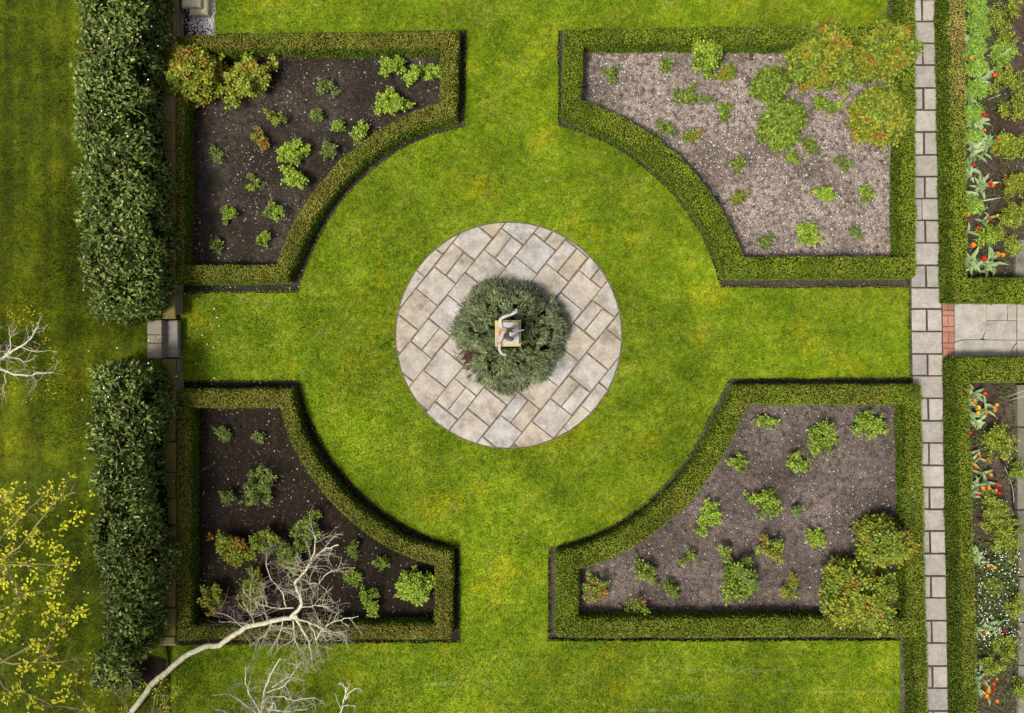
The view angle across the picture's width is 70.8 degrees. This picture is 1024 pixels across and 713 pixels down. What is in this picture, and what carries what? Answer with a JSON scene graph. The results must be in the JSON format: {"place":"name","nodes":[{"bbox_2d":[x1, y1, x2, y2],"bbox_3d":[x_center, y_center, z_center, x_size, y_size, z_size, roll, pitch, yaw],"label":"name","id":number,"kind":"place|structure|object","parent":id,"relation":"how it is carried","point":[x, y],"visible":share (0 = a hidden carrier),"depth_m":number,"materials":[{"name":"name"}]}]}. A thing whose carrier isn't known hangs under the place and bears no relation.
{"place":"outdoors","nodes":[
{"label":"outdoors","id":0,"kind":"place"},
{"bbox_2d":[0,0,171,712],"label":"grass terrace","id":1,"kind":"structure","parent":0,"point":[44,450],"depth_m":14.64,"materials":[{"name":"green plant"}]},
{"bbox_2d":[0,305,63,404],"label":"lichened tree","id":2,"kind":"object","parent":1,"relation":"on","point":[8,353],"visible":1,"depth_m":12.01,"materials":[{"name":"beige plant"}]},
{"bbox_2d":[0,471,99,712],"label":"yellow tree","id":3,"kind":"object","parent":1,"relation":"on","point":[5,557],"visible":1,"depth_m":11.40,"materials":[{"name":"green plant"}]},
{"bbox_2d":[68,0,181,328],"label":"evergreen hedge","id":4,"kind":"object","parent":1,"relation":"on","point":[130,274],"visible":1,"depth_m":13.57,"materials":[{"name":"green plant"}]},
{"bbox_2d":[67,665,186,712],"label":"shrub","id":5,"kind":"object","parent":1,"relation":"on","point":[154,697],"visible":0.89,"depth_m":13.87,"materials":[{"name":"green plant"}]},
{"bbox_2d":[85,357,182,674],"bbox_3d":[-7.385,3.046,14.081,1.487,1.689,6.095,0,90,0],"label":"evergreen hedge","id":6,"kind":"object","parent":1,"relation":"on","point":[133,409],"visible":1,"depth_m":13.60,"materials":[{"name":"green plant"}]},
{"bbox_2d":[116,655,165,689],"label":"bare earth","id":7,"kind":"structure","parent":1,"relation":"on","point":[153,665],"depth_m":14.87,"materials":[{"name":"black soil"}]},
{"bbox_2d":[89,648,144,696],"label":"evergreen bush","id":8,"kind":"object","parent":7,"relation":"on","point":[132,673],"visible":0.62,"depth_m":14.42,"materials":[{"name":"green plant"}]},
{"bbox_2d":[127,506,365,712],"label":"bare tree","id":9,"kind":"object","parent":1,"relation":"on","point":[184,656],"visible":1,"depth_m":12.86,"materials":[{"name":"grey plant"}]},
{"bbox_2d":[179,380,460,644],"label":"rose bed soil","id":10,"kind":"structure","parent":0,"point":[232,523],"depth_m":15.04,"materials":[{"name":"brown soil"}]},
{"bbox_2d":[197,582,225,616],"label":"rose bush","id":11,"kind":"object","parent":10,"relation":"on","point":[214,592],"visible":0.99,"depth_m":14.74,"materials":[{"name":"green plant"}]},
{"bbox_2d":[206,529,256,569],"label":"rose bush","id":12,"kind":"object","parent":10,"relation":"on","point":[234,548],"visible":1,"depth_m":14.69,"materials":[{"name":"green plant"}]},
{"bbox_2d":[236,566,266,610],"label":"rose bush","id":13,"kind":"object","parent":10,"relation":"on","point":[247,582],"visible":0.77,"depth_m":14.76,"materials":[{"name":"green plant"}]},
{"bbox_2d":[238,463,277,508],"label":"rose bush","id":14,"kind":"object","parent":10,"relation":"on","point":[254,486],"visible":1,"depth_m":14.80,"materials":[{"name":"green plant"}]},
{"bbox_2d":[244,525,288,558],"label":"rose bush","id":15,"kind":"object","parent":10,"relation":"on","point":[264,534],"visible":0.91,"depth_m":14.73,"materials":[{"name":"green plant"}]},
{"bbox_2d":[274,546,302,575],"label":"rose bush","id":16,"kind":"object","parent":10,"relation":"on","point":[284,552],"visible":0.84,"depth_m":14.77,"materials":[{"name":"green plant"}]},
{"bbox_2d":[287,510,324,552],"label":"rose bush","id":17,"kind":"object","parent":10,"relation":"on","point":[297,528],"visible":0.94,"depth_m":14.74,"materials":[{"name":"green plant"}]},
{"bbox_2d":[359,584,379,618],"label":"rose bush","id":18,"kind":"object","parent":10,"relation":"on","point":[371,603],"visible":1,"depth_m":14.87,"materials":[{"name":"green plant"}]},
{"bbox_2d":[393,564,434,606],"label":"rose bush","id":19,"kind":"object","parent":10,"relation":"on","point":[413,587],"visible":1,"depth_m":14.73,"materials":[{"name":"green plant"}]},
{"bbox_2d":[184,28,466,293],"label":"rose bed soil","id":20,"kind":"structure","parent":0,"point":[313,163],"depth_m":15.04,"materials":[{"name":"brown soil"}]},
{"bbox_2d":[161,41,233,112],"bbox_3d":[-6.400,-5.755,14.578,1.428,0.917,1.386,-14,90,0],"label":"rose bush","id":21,"kind":"object","parent":20,"relation":"on","point":[194,73],"visible":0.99,"depth_m":14.41,"materials":[{"name":"green plant"}]},
{"bbox_2d":[215,52,277,111],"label":"rose bush","id":22,"kind":"object","parent":20,"relation":"on","point":[248,76],"visible":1,"depth_m":14.67,"materials":[{"name":"green plant"}]},
{"bbox_2d":[275,137,310,166],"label":"rose bush","id":23,"kind":"object","parent":20,"relation":"on","point":[290,154],"visible":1,"depth_m":14.83,"materials":[{"name":"green plant"}]},
{"bbox_2d":[278,164,308,189],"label":"rose bush","id":24,"kind":"object","parent":20,"relation":"on","point":[294,177],"visible":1,"depth_m":14.78,"materials":[{"name":"green plant"}]},
{"bbox_2d":[175,30,461,286],"bbox_3d":[-3.973,-4.056,14.828,5.877,0.542,5.248,0,90,0],"label":"box hedge","id":25,"kind":"object","parent":20,"relation":"on","point":[445,47],"visible":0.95,"depth_m":14.65,"materials":[{"name":"green plant"}]},
{"bbox_2d":[378,54,406,78],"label":"rose bush","id":26,"kind":"object","parent":20,"relation":"on","point":[390,67],"visible":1,"depth_m":14.77,"materials":[{"name":"green plant"}]},
{"bbox_2d":[372,86,415,115],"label":"rose bush","id":27,"kind":"object","parent":20,"relation":"on","point":[393,102],"visible":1,"depth_m":14.77,"materials":[{"name":"green plant"}]},
{"bbox_2d":[495,320,520,345],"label":"statue plinth","id":28,"kind":"structure","parent":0,"point":[496,332],"depth_m":13.90,"materials":[{"name":"stone"}]},
{"bbox_2d":[498,308,522,355],"bbox_3d":[-0.021,-0.433,13.372,0.501,1.055,0.863,0,90,0],"label":"statue","id":29,"kind":"object","parent":28,"relation":"on","point":[508,332],"visible":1,"depth_m":13.36,"materials":[{"name":"white stone"}]},
{"bbox_2d":[395,221,622,448],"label":"flagstone patio","id":30,"kind":"structure","parent":0,"point":[535,253],"depth_m":14.99,"materials":[{"name":"stone"}]},
{"bbox_2d":[448,275,570,398],"bbox_3d":[-0.016,-0.396,14.617,2.662,1.012,2.634,0,90,0],"label":"lavender bush","id":31,"kind":"object","parent":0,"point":[539,325],"visible":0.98,"depth_m":14.52,"materials":[{"name":"green plant"}]},
{"bbox_2d":[166,0,911,712],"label":"lawn","id":32,"kind":"structure","parent":0,"point":[602,446],"depth_m":15.00,"materials":[{"name":"green plant"}]},
{"bbox_2d":[184,0,215,36],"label":"white gravel","id":33,"kind":"structure","parent":32,"relation":"on","point":[205,20],"depth_m":15.03,"materials":[{"name":"grey gravel"}]},
{"bbox_2d":[182,0,210,17],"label":"stone pedestal","id":34,"kind":"object","parent":33,"relation":"on","point":[199,8],"visible":1,"depth_m":14.86,"materials":[{"name":"beige stone"}]},
{"bbox_2d":[212,651,332,712],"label":"bare tree","id":35,"kind":"object","parent":32,"relation":"on","point":[263,705],"visible":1,"depth_m":12.79,"materials":[{"name":"grey plant"}]},
{"bbox_2d":[547,377,908,639],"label":"trench soil","id":36,"kind":"structure","parent":0,"point":[551,598],"depth_m":15.09,"materials":[{"name":"brown soil"}]},
{"bbox_2d":[553,382,929,712],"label":"box hedge","id":37,"kind":"object","parent":36,"relation":"on","point":[676,497],"visible":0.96,"depth_m":14.65,"materials":[{"name":"green plant"}]},
{"bbox_2d":[557,31,907,287],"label":"trench soil","id":38,"kind":"structure","parent":0,"point":[874,283],"depth_m":15.08,"materials":[{"name":"brown soil"}]},
{"bbox_2d":[582,51,890,257],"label":"rose bed soil","id":39,"kind":"structure","parent":0,"point":[840,245],"depth_m":15.04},
{"bbox_2d":[670,81,715,105],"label":"rose bush","id":40,"kind":"object","parent":39,"relation":"on","point":[691,99],"visible":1,"depth_m":14.88,"materials":[{"name":"green plant"}]},
{"bbox_2d":[690,39,724,79],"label":"rose bush","id":41,"kind":"object","parent":39,"relation":"on","point":[707,57],"visible":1,"depth_m":14.66,"materials":[{"name":"green plant"}]},
{"bbox_2d":[711,60,737,81],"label":"rose bush","id":42,"kind":"object","parent":39,"relation":"on","point":[728,70],"visible":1,"depth_m":14.80,"materials":[{"name":"green plant"}]},
{"bbox_2d":[560,0,917,281],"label":"box hedge","id":43,"kind":"object","parent":39,"relation":"on","point":[671,169],"visible":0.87,"depth_m":14.65,"materials":[{"name":"green plant"}]},
{"bbox_2d":[748,63,790,105],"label":"rose bush","id":44,"kind":"object","parent":39,"relation":"on","point":[770,85],"visible":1,"depth_m":14.63,"materials":[{"name":"green plant"}]},
{"bbox_2d":[755,96,808,152],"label":"rose bush","id":45,"kind":"object","parent":39,"relation":"on","point":[782,123],"visible":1,"depth_m":14.61,"materials":[{"name":"green plant"}]},
{"bbox_2d":[795,220,824,246],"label":"rose bush","id":46,"kind":"object","parent":39,"relation":"on","point":[811,239],"visible":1,"depth_m":14.87,"materials":[{"name":"green plant"}]},
{"bbox_2d":[782,15,858,97],"bbox_3d":[6.296,-6.093,14.606,1.548,0.863,1.637,0,90,0],"label":"rose bush","id":47,"kind":"object","parent":39,"relation":"on","point":[820,56],"visible":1,"depth_m":14.42,"materials":[{"name":"green plant"}]},
{"bbox_2d":[851,50,880,88],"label":"rose bush","id":48,"kind":"object","parent":39,"relation":"on","point":[864,72],"visible":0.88,"depth_m":14.58,"materials":[{"name":"green plant"}]},
{"bbox_2d":[845,82,910,151],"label":"rose bush","id":49,"kind":"object","parent":39,"relation":"on","point":[878,118],"visible":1,"depth_m":14.48,"materials":[{"name":"green plant"}]},
{"bbox_2d":[849,18,925,85],"bbox_3d":[7.639,-6.235,14.594,1.234,0.885,1.312,43,90,0],"label":"rose bush","id":50,"kind":"object","parent":39,"relation":"on","point":[893,47],"visible":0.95,"depth_m":14.40,"materials":[{"name":"green plant"}]},
{"bbox_2d":[578,404,896,612],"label":"rose bed soil","id":51,"kind":"structure","parent":0,"point":[723,476],"depth_m":15.04,"materials":[{"name":"brown soil"}]},
{"bbox_2d":[580,570,610,603],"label":"rose bush","id":52,"kind":"object","parent":51,"relation":"on","point":[595,594],"visible":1,"depth_m":14.81,"materials":[{"name":"green plant"}]},
{"bbox_2d":[618,597,650,616],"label":"rose bush","id":53,"kind":"object","parent":51,"relation":"on","point":[640,609],"visible":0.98,"depth_m":14.84,"materials":[{"name":"green plant"}]},
{"bbox_2d":[631,553,660,587],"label":"rose bush","id":54,"kind":"object","parent":51,"relation":"on","point":[646,568],"visible":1,"depth_m":14.82,"materials":[{"name":"green plant"}]},
{"bbox_2d":[693,497,722,537],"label":"rose bush","id":55,"kind":"object","parent":51,"relation":"on","point":[708,513],"visible":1,"depth_m":14.86,"materials":[{"name":"green plant"}]},
{"bbox_2d":[716,544,759,605],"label":"rose bush","id":56,"kind":"object","parent":51,"relation":"on","point":[739,579],"visible":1,"depth_m":14.70,"materials":[{"name":"green plant"}]},
{"bbox_2d":[742,485,783,519],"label":"rose bush","id":57,"kind":"object","parent":51,"relation":"on","point":[764,507],"visible":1,"depth_m":14.87,"materials":[{"name":"green plant"}]},
{"bbox_2d":[753,534,784,565],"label":"rose bush","id":58,"kind":"object","parent":51,"relation":"on","point":[772,549],"visible":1,"depth_m":14.77,"materials":[{"name":"green plant"}]},
{"bbox_2d":[785,447,813,472],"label":"rose bush","id":59,"kind":"object","parent":51,"relation":"on","point":[795,461],"visible":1,"depth_m":14.82,"materials":[{"name":"green plant"}]},
{"bbox_2d":[805,527,826,548],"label":"rose bush","id":60,"kind":"object","parent":51,"relation":"on","point":[815,538],"visible":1,"depth_m":14.89,"materials":[{"name":"green plant"}]},
{"bbox_2d":[805,418,838,457],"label":"rose bush","id":61,"kind":"object","parent":51,"relation":"on","point":[826,428],"visible":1,"depth_m":14.83,"materials":[{"name":"green plant"}]},
{"bbox_2d":[818,553,898,637],"bbox_3d":[7.074,4.880,14.582,1.644,0.910,1.674,0,90,0],"label":"rose bush","id":62,"kind":"object","parent":51,"relation":"on","point":[862,592],"visible":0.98,"depth_m":14.42,"materials":[{"name":"green plant"}]},
{"bbox_2d":[849,409,890,441],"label":"rose bush","id":63,"kind":"object","parent":51,"relation":"on","point":[864,422],"visible":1,"depth_m":14.85,"materials":[{"name":"green plant"}]},
{"bbox_2d":[848,510,921,568],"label":"rose bush","id":64,"kind":"object","parent":51,"relation":"on","point":[883,540],"visible":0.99,"depth_m":14.52,"materials":[{"name":"green plant"}]},
{"bbox_2d":[895,636,904,712],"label":"trench soil","id":65,"kind":"structure","parent":0,"point":[902,655],"depth_m":15.05,"materials":[{"name":"brown soil"}]},
{"bbox_2d":[907,0,948,712],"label":"slab path","id":66,"kind":"structure","parent":0,"point":[930,386],"depth_m":14.98,"materials":[{"name":"grey stone"}]},
{"bbox_2d":[954,303,1023,356],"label":"concrete path","id":67,"kind":"structure","parent":0,"point":[971,321],"depth_m":14.98,"materials":[{"name":"grey concrete"}]},
{"bbox_2d":[963,0,1023,278],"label":"border soil","id":68,"kind":"structure","parent":0,"point":[999,124],"depth_m":15.04,"materials":[{"name":"brown soil"}]},
{"bbox_2d":[965,102,984,127],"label":"leafy clump","id":69,"kind":"object","parent":68,"relation":"on","point":[975,112],"visible":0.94,"depth_m":14.80,"materials":[{"name":"green plant"}]},
{"bbox_2d":[965,191,985,215],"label":"leafy clump","id":70,"kind":"object","parent":68,"relation":"on","point":[975,204],"visible":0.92,"depth_m":14.80,"materials":[{"name":"green plant"}]},
{"bbox_2d":[965,37,987,61],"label":"leafy clump","id":71,"kind":"object","parent":68,"relation":"on","point":[976,46],"visible":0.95,"depth_m":14.81,"materials":[{"name":"green plant"}]},
{"bbox_2d":[964,54,989,78],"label":"leafy clump","id":72,"kind":"object","parent":68,"relation":"on","point":[976,68],"visible":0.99,"depth_m":14.83,"materials":[{"name":"green plant"}]},
{"bbox_2d":[965,78,989,99],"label":"leafy clump","id":73,"kind":"object","parent":68,"relation":"on","point":[978,87],"visible":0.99,"depth_m":14.81,"materials":[{"name":"green plant"}]},
{"bbox_2d":[932,0,1023,305],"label":"box hedge","id":74,"kind":"object","parent":68,"relation":"on","point":[957,285],"visible":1,"depth_m":14.56,"materials":[{"name":"green plant"}]},
{"bbox_2d":[964,14,991,42],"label":"leafy clump","id":75,"kind":"object","parent":68,"relation":"on","point":[978,27],"visible":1,"depth_m":14.81,"materials":[{"name":"green plant"}]},
{"bbox_2d":[964,0,993,19],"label":"leafy clump","id":76,"kind":"object","parent":68,"relation":"on","point":[977,8],"visible":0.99,"depth_m":14.80,"materials":[{"name":"green plant"}]},
{"bbox_2d":[974,220,1007,248],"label":"border shrub","id":77,"kind":"object","parent":68,"relation":"on","point":[996,234],"visible":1,"depth_m":14.79,"materials":[{"name":"green plant"}]},
{"bbox_2d":[967,15,1018,550],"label":"border seedlings","id":78,"kind":"object","parent":68,"relation":"on","point":[1008,391],"visible":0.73,"depth_m":14.97,"materials":[{"name":"green plant"}]},
{"bbox_2d":[987,39,1021,70],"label":"border shrub","id":79,"kind":"object","parent":68,"relation":"on","point":[1000,48],"visible":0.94,"depth_m":14.78,"materials":[{"name":"green plant"}]},
{"bbox_2d":[986,56,1023,97],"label":"border shrub","id":80,"kind":"object","parent":68,"relation":"on","point":[1008,81],"visible":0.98,"depth_m":14.70,"materials":[{"name":"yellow plant"}]},
{"bbox_2d":[987,0,1023,37],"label":"border shrub","id":81,"kind":"object","parent":68,"relation":"on","point":[1011,10],"visible":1,"depth_m":14.75,"materials":[{"name":"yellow plant"}]},
{"bbox_2d":[990,131,1023,161],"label":"border shrub","id":82,"kind":"object","parent":68,"relation":"on","point":[1008,146],"visible":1,"depth_m":14.67,"materials":[{"name":"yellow plant"}]},
{"bbox_2d":[998,201,1023,228],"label":"border shrub","id":83,"kind":"object","parent":68,"relation":"on","point":[1007,214],"visible":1,"depth_m":14.69,"materials":[{"name":"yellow plant"}]},
{"bbox_2d":[998,88,1023,121],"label":"border shrub","id":84,"kind":"object","parent":68,"relation":"on","point":[1015,112],"visible":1,"depth_m":14.66,"materials":[{"name":"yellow plant"}]},
{"bbox_2d":[1001,169,1023,202],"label":"border shrub","id":85,"kind":"object","parent":68,"relation":"on","point":[1010,186],"visible":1,"depth_m":14.74,"materials":[{"name":"green plant"}]},
{"bbox_2d":[968,382,1023,712],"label":"border soil","id":86,"kind":"structure","parent":0,"point":[1005,412],"depth_m":15.04,"materials":[{"name":"brown soil"}]},
{"bbox_2d":[940,355,1023,712],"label":"box hedge","id":87,"kind":"object","parent":86,"relation":"on","point":[960,373],"visible":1,"depth_m":14.56,"materials":[{"name":"green plant"}]},
{"bbox_2d":[976,654,1010,678],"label":"border shrub","id":88,"kind":"object","parent":86,"relation":"on","point":[995,667],"visible":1,"depth_m":14.81,"materials":[{"name":"green plant"}]},
{"bbox_2d":[981,490,1013,530],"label":"border shrub","id":89,"kind":"object","parent":86,"relation":"on","point":[993,512],"visible":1,"depth_m":14.71,"materials":[{"name":"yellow plant"}]},
{"bbox_2d":[973,540,1022,712],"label":"ground cover","id":90,"kind":"object","parent":86,"relation":"on","point":[978,606],"visible":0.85,"depth_m":14.96,"materials":[{"name":"green plant"}]},
{"bbox_2d":[980,422,1020,464],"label":"border shrub","id":91,"kind":"object","parent":86,"relation":"on","point":[994,439],"visible":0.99,"depth_m":14.73,"materials":[{"name":"green plant"}]},
{"bbox_2d":[977,518,1023,564],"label":"border shrub","id":92,"kind":"object","parent":86,"relation":"on","point":[1000,533],"visible":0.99,"depth_m":14.74,"materials":[{"name":"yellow plant"}]},
{"bbox_2d":[989,633,1019,661],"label":"border shrub","id":93,"kind":"object","parent":86,"relation":"on","point":[1004,651],"visible":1,"depth_m":14.81,"materials":[{"name":"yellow plant"}]},
{"bbox_2d":[1001,591,1023,620],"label":"border shrub","id":94,"kind":"object","parent":86,"relation":"on","point":[1017,609],"visible":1,"depth_m":14.82,"materials":[{"name":"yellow plant"}]},
{"label":"ground","id":95,"kind":"structure","parent":0,"visible":0},
{"bbox_2d":[147,320,180,357],"bbox_3d":[-7.135,-0.362,14.860,0.555,0.479,0.788,0,90,0],"label":"garden step","id":96,"kind":"object","parent":95,"relation":"on","point":[170,341],"visible":0.96,"depth_m":14.74,"materials":[{"name":"stone"}]},
{"bbox_2d":[160,0,183,644],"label":"retaining wall","id":97,"kind":"structure","parent":95,"relation":"on","point":[169,635],"depth_m":14.61,"materials":[{"name":"stone"}]},
{"bbox_2d":[176,386,455,641],"bbox_3d":[-4.023,3.224,14.832,5.753,0.544,5.226,0,90,0],"label":"box hedge","id":98,"kind":"object","parent":95,"relation":"on","point":[191,624],"visible":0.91,"depth_m":14.65,"materials":[{"name":"green plant"}]},
{"bbox_2d":[943,310,953,355],"bbox_3d":[9.128,-0.556,15.050,0.411,0.101,1.267,0,90,0],"label":"brick bedding","id":99,"kind":"object","parent":95,"relation":"on","point":[948,326],"visible":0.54,"depth_m":15.00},
{"bbox_2d":[942,304,953,357],"bbox_3d":[9.086,-0.539,15.009,0.239,0.062,1.144,0,90,0],"label":"brick edging","id":100,"kind":"object","parent":99,"relation":"on","point":[948,337],"visible":0.94,"depth_m":14.98,"materials":[{"name":"red brick"}]},
{"bbox_2d":[1013,240,1023,712],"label":"kerb stones","id":101,"kind":"object","parent":95,"relation":"on","point":[1019,403],"visible":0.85,"depth_m":14.97,"materials":[{"name":"grey stone"}]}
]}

